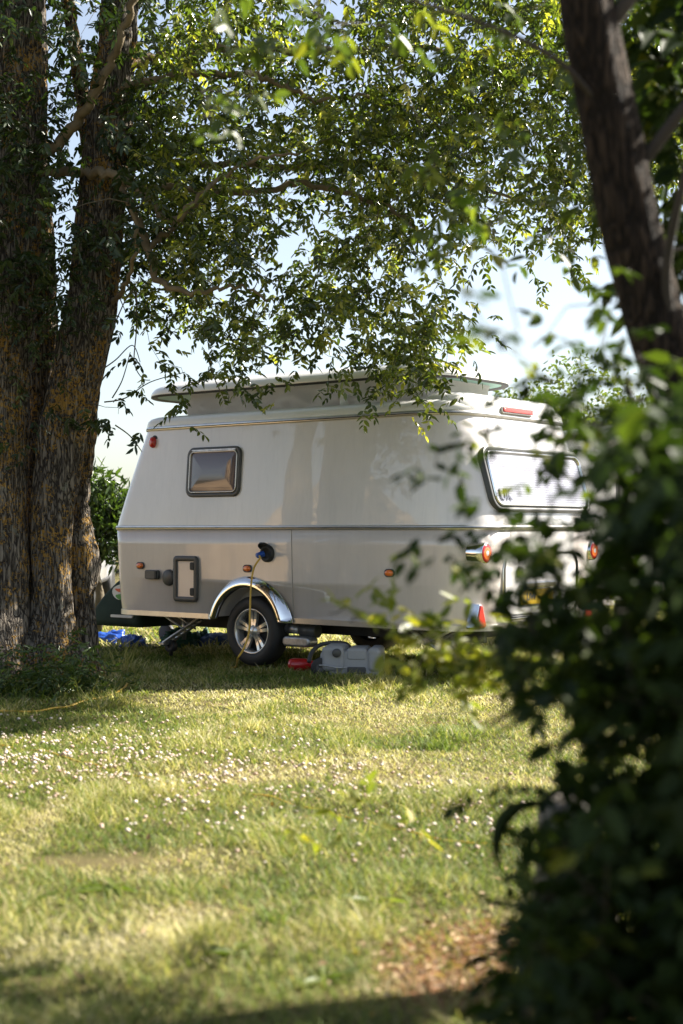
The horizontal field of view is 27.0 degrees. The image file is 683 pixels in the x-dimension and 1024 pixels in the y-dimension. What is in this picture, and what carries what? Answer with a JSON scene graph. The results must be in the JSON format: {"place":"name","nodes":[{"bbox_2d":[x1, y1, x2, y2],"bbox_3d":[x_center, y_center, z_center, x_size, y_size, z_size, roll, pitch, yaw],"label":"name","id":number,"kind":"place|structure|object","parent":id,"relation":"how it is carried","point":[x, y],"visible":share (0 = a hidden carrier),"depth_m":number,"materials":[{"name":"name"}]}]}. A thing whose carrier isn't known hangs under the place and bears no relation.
{"place":"outdoors","nodes":[
{"label":"outdoors","id":0,"kind":"place"},
{"bbox_2d":[0,561,663,1023],"bbox_3d":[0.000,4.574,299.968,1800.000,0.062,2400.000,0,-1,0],"label":"ground","id":1,"kind":"structure","parent":0,"point":[88,857],"depth_m":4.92,"materials":[{"name":"green plant"}]},
{"bbox_2d":[10,891,62,909],"bbox_3d":[-1.003,1.230,4.528,0.156,0.035,0.168,-1,-1,39],"label":"dandelion","id":2,"kind":"object","parent":1,"relation":"on","point":[35,899],"visible":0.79,"depth_m":4.53,"materials":[{"name":"green plant"}]},
{"bbox_2d":[0,672,127,712],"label":"ground cable","id":3,"kind":"object","parent":1,"relation":"on","point":[51,708],"visible":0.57,"depth_m":9.48,"materials":[{"name":"yellow rubber"}]},
{"bbox_2d":[0,628,140,703],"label":"ground ivy","id":4,"kind":"object","parent":1,"relation":"on","point":[69,680],"visible":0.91,"depth_m":10.15,"materials":[{"name":"green plant"}]},
{"bbox_2d":[94,534,115,601],"bbox_3d":[-4.304,0.595,20.049,1.900,1.658,4.590,0,-1,-4],"label":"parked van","id":5,"kind":"object","parent":1,"relation":"on","point":[108,583],"visible":0.13,"depth_m":21.23,"materials":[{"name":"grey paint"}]},
{"bbox_2d":[73,875,140,893],"bbox_3d":[-0.759,1.239,4.688,0.243,0.056,0.149,0,-1,7],"label":"dandelion","id":6,"kind":"object","parent":1,"relation":"on","point":[108,885],"visible":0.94,"depth_m":4.66,"materials":[{"name":"green plant"}]},
{"bbox_2d":[89,456,129,631],"bbox_3d":[-2.812,0.411,16.395,1.246,2.156,0.977,0,-1,0],"label":"laurel shrub","id":7,"kind":"object","parent":1,"relation":"on","point":[105,512],"visible":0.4,"depth_m":16.22,"materials":[{"name":"green plant"}]},
{"bbox_2d":[98,629,126,645],"bbox_3d":[-2.387,1.302,14.823,0.577,0.158,0.297,0,-1,0],"label":"tarpaulin","id":8,"kind":"object","parent":1,"relation":"on","point":[109,635],"visible":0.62,"depth_m":14.73,"materials":[{"name":"blue plastic"}]},
{"bbox_2d":[101,640,150,671],"bbox_3d":[-1.725,1.170,11.804,0.674,0.340,0.590,0,-1,0],"label":"grass tuft","id":9,"kind":"object","parent":1,"relation":"on","point":[125,663],"visible":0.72,"depth_m":11.83,"materials":[{"name":"green plant"}]},
{"bbox_2d":[119,634,146,646],"bbox_3d":[-2.133,1.310,14.568,0.291,0.133,0.228,0,-1,18],"label":"tarpaulin","id":10,"kind":"object","parent":1,"relation":"on","point":[129,637],"visible":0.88,"depth_m":14.53,"materials":[{"name":"blue plastic"}]},
{"bbox_2d":[160,627,200,647],"bbox_3d":[-1.631,1.273,14.574,0.475,0.210,0.332,0,-1,0],"label":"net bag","id":11,"kind":"object","parent":1,"relation":"on","point":[193,638],"visible":0.51,"depth_m":14.49,"materials":[{"name":"fabric"}]},
{"bbox_2d":[198,627,208,636],"bbox_3d":[-1.443,1.278,14.695,0.257,0.193,0.267,0,-1,-29],"label":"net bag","id":12,"kind":"object","parent":1,"relation":"on","point":[204,631],"visible":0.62,"depth_m":14.68,"materials":[{"name":"green fabric"}]},
{"bbox_2d":[199,632,227,645],"bbox_3d":[-1.271,1.299,14.573,0.434,0.137,0.246,0,-1,0],"label":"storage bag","id":13,"kind":"object","parent":1,"relation":"on","point":[223,637],"visible":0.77,"depth_m":14.49,"materials":[{"name":"fabric"}]},
{"bbox_2d":[200,938,259,959],"bbox_3d":[-0.302,1.216,3.928,0.192,0.048,0.136,0,-1,-24],"label":"dandelion","id":14,"kind":"object","parent":1,"relation":"on","point":[220,950],"visible":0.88,"depth_m":3.93,"materials":[{"name":"green plant"}]},
{"bbox_2d":[0,744,507,844],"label":"ground cable","id":15,"kind":"object","parent":1,"relation":"on","point":[261,795],"visible":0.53,"depth_m":6.20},
{"bbox_2d":[0,708,521,863],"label":"clover flowers","id":16,"kind":"object","parent":1,"relation":"in","point":[183,801],"visible":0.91,"depth_m":6.74,"materials":[{"name":"white plant"}]},
{"bbox_2d":[234,902,296,928],"bbox_3d":[-0.188,1.208,4.289,0.214,0.062,0.184,0,-1,36],"label":"grass tuft","id":17,"kind":"object","parent":1,"relation":"on","point":[272,917],"visible":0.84,"depth_m":4.28,"materials":[{"name":"green plant"}]},
{"bbox_2d":[0,676,584,1019],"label":"fallen leaves","id":18,"kind":"object","parent":1,"relation":"on","point":[427,921],"visible":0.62,"depth_m":5.37,"materials":[{"name":"yellow plant"}]},
{"bbox_2d":[288,658,312,670],"bbox_3d":[-0.305,1.288,11.998,0.295,0.107,0.107,0,-1,-4],"label":"gas bottle","id":19,"kind":"object","parent":1,"relation":"on","point":[301,663],"visible":0.56,"depth_m":11.95,"materials":[{"name":"red metal"}]},
{"bbox_2d":[296,965,362,985],"bbox_3d":[-0.053,1.216,3.704,0.159,0.040,0.203,0,-1,28],"label":"dandelion","id":20,"kind":"object","parent":1,"relation":"on","point":[328,975],"visible":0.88,"depth_m":3.73,"materials":[{"name":"green plant"}]},
{"bbox_2d":[0,0,682,684],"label":"ash tree","id":21,"kind":"object","parent":1,"relation":"on","point":[52,376],"visible":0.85,"depth_m":10.73,"materials":[{"name":"green plant"}]},
{"bbox_2d":[311,643,384,676],"bbox_3d":[0.051,1.197,11.447,0.560,0.250,0.351,0,-1,8],"label":"waste tank","id":22,"kind":"object","parent":1,"relation":"on","point":[335,657],"visible":0.87,"depth_m":11.31,"materials":[{"name":"grey plastic"}]},
{"bbox_2d":[307,640,351,662],"bbox_3d":[-0.065,1.158,11.755,0.409,0.182,0.196,0,-1,20],"label":"drain hose","id":23,"kind":"object","parent":22,"relation":"attached to","point":[314,649],"visible":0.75,"depth_m":11.79,"materials":[{"name":"grey plastic"}]},
{"bbox_2d":[115,362,596,674],"bbox_3d":[-0.288,0.043,13.187,5.039,2.610,2.201,-1,-1,38],"label":"caravan","id":24,"kind":"object","parent":1,"relation":"on","point":[303,493],"visible":0.69,"depth_m":12.01,"materials":[{"name":"silver metal"}]},
{"bbox_2d":[96,581,169,626],"bbox_3d":[-1.851,0.845,14.221,0.737,0.530,1.167,-1,-1,38],"label":"hitch cover","id":25,"kind":"object","parent":24,"relation":"attached to","point":[108,608],"visible":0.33,"depth_m":13.78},
{"bbox_2d":[173,556,198,601],"bbox_3d":[-1.397,0.599,12.724,0.298,0.409,0.026,-1,-1,38],"label":"service door","id":26,"kind":"structure","parent":24,"relation":"in","point":[185,568],"depth_m":12.73,"materials":[{"name":"grey plastic"}]},
{"bbox_2d":[186,446,241,496],"bbox_3d":[-1.134,-0.355,12.574,0.645,0.444,0.060,-1,-1,38],"label":"side window","id":27,"kind":"structure","parent":24,"relation":"in","point":[211,471],"depth_m":12.55,"materials":[{"name":"glass"}]},
{"bbox_2d":[231,551,264,667],"bbox_3d":[-0.769,0.840,11.962,0.276,1.025,0.754,0,-1,-9],"label":"power cable","id":28,"kind":"object","parent":24,"relation":"hanging from","point":[259,555],"visible":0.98,"depth_m":11.81,"materials":[{"name":"yellow rubber"}]},
{"bbox_2d":[478,445,587,512],"bbox_3d":[1.608,-0.253,11.760,0.214,0.538,1.600,-1,-1,38],"label":"rear window","id":29,"kind":"structure","parent":24,"relation":"in","point":[495,478],"depth_m":11.52,"materials":[{"name":"glass"}]},
{"bbox_2d":[340,893,409,910],"bbox_3d":[0.102,1.231,4.484,0.230,0.043,0.175,0,-1,0],"label":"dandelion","id":30,"kind":"object","parent":1,"relation":"on","point":[385,900],"visible":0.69,"depth_m":4.49,"materials":[{"name":"green plant"}]},
{"bbox_2d":[293,887,534,1023],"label":"leaf litter","id":31,"kind":"object","parent":1,"relation":"on","point":[408,972],"visible":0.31,"depth_m":3.86,"materials":[{"name":"brown plant"}]},
{"bbox_2d":[188,0,682,433],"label":"leaning tree","id":32,"kind":"object","parent":1,"relation":"on","point":[628,126],"visible":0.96,"depth_m":3.89,"materials":[{"name":"green plant"}]},
{"bbox_2d":[412,733,461,752],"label":"grass tuft","id":33,"kind":"object","parent":1,"relation":"on","point":[439,742],"visible":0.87,"depth_m":7.71,"materials":[{"name":"green plant"}]},
{"bbox_2d":[268,196,682,1023],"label":"foreground shrub","id":34,"kind":"object","parent":1,"relation":"on","point":[578,952],"visible":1,"depth_m":2.57,"materials":[{"name":"green plant"}]},
{"bbox_2d":[491,799,546,898],"bbox_3d":[0.385,0.735,2.821,0.186,0.340,0.071,0,-1,-38],"label":"arching blade","id":35,"kind":"object","parent":34,"relation":"on","point":[506,816],"visible":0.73,"depth_m":2.79,"materials":[{"name":"green plant"}]},
{"bbox_2d":[526,794,586,1013],"bbox_3d":[0.565,1.022,3.534,0.289,0.645,0.210,0,-1,0],"label":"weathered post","id":36,"kind":"object","parent":1,"relation":"on","point":[560,805],"visible":0.02,"depth_m":3.50,"materials":[{"name":"grey wood"}]},
{"bbox_2d":[494,350,637,430],"bbox_3d":[3.036,-0.419,20.018,3.211,3.904,2.583,1,-1,-41],"label":"hedge tree","id":37,"kind":"object","parent":1,"relation":"on","point":[545,386],"visible":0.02,"depth_m":20.20,"materials":[{"name":"green plant"}]},
{"bbox_2d":[563,429,658,599],"bbox_3d":[4.349,0.210,15.597,4.223,2.329,2.066,-1,-1,38],"label":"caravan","id":38,"kind":"object","parent":1,"relation":"on","point":[615,489],"depth_m":15.57,"materials":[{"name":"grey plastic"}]},
{"bbox_2d":[616,486,632,495],"bbox_3d":[3.334,-0.130,15.115,0.900,0.500,0.050,-1,-1,38],"label":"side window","id":39,"kind":"structure","parent":38,"relation":"in","point":[618,490],"depth_m":15.36,"materials":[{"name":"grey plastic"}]},
{"bbox_2d":[596,387,647,614],"bbox_3d":[3.737,-0.151,19.048,2.727,3.347,2.532,0,-1,0],"label":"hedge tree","id":40,"kind":"object","parent":1,"relation":"on","point":[616,601],"depth_m":18.96,"materials":[{"name":"green plant"}]},
{"bbox_2d":[46,0,682,498],"label":"sky","id":41,"kind":"structure","parent":0,"point":[570,326],"materials":[{"name":"white"}]}
]}

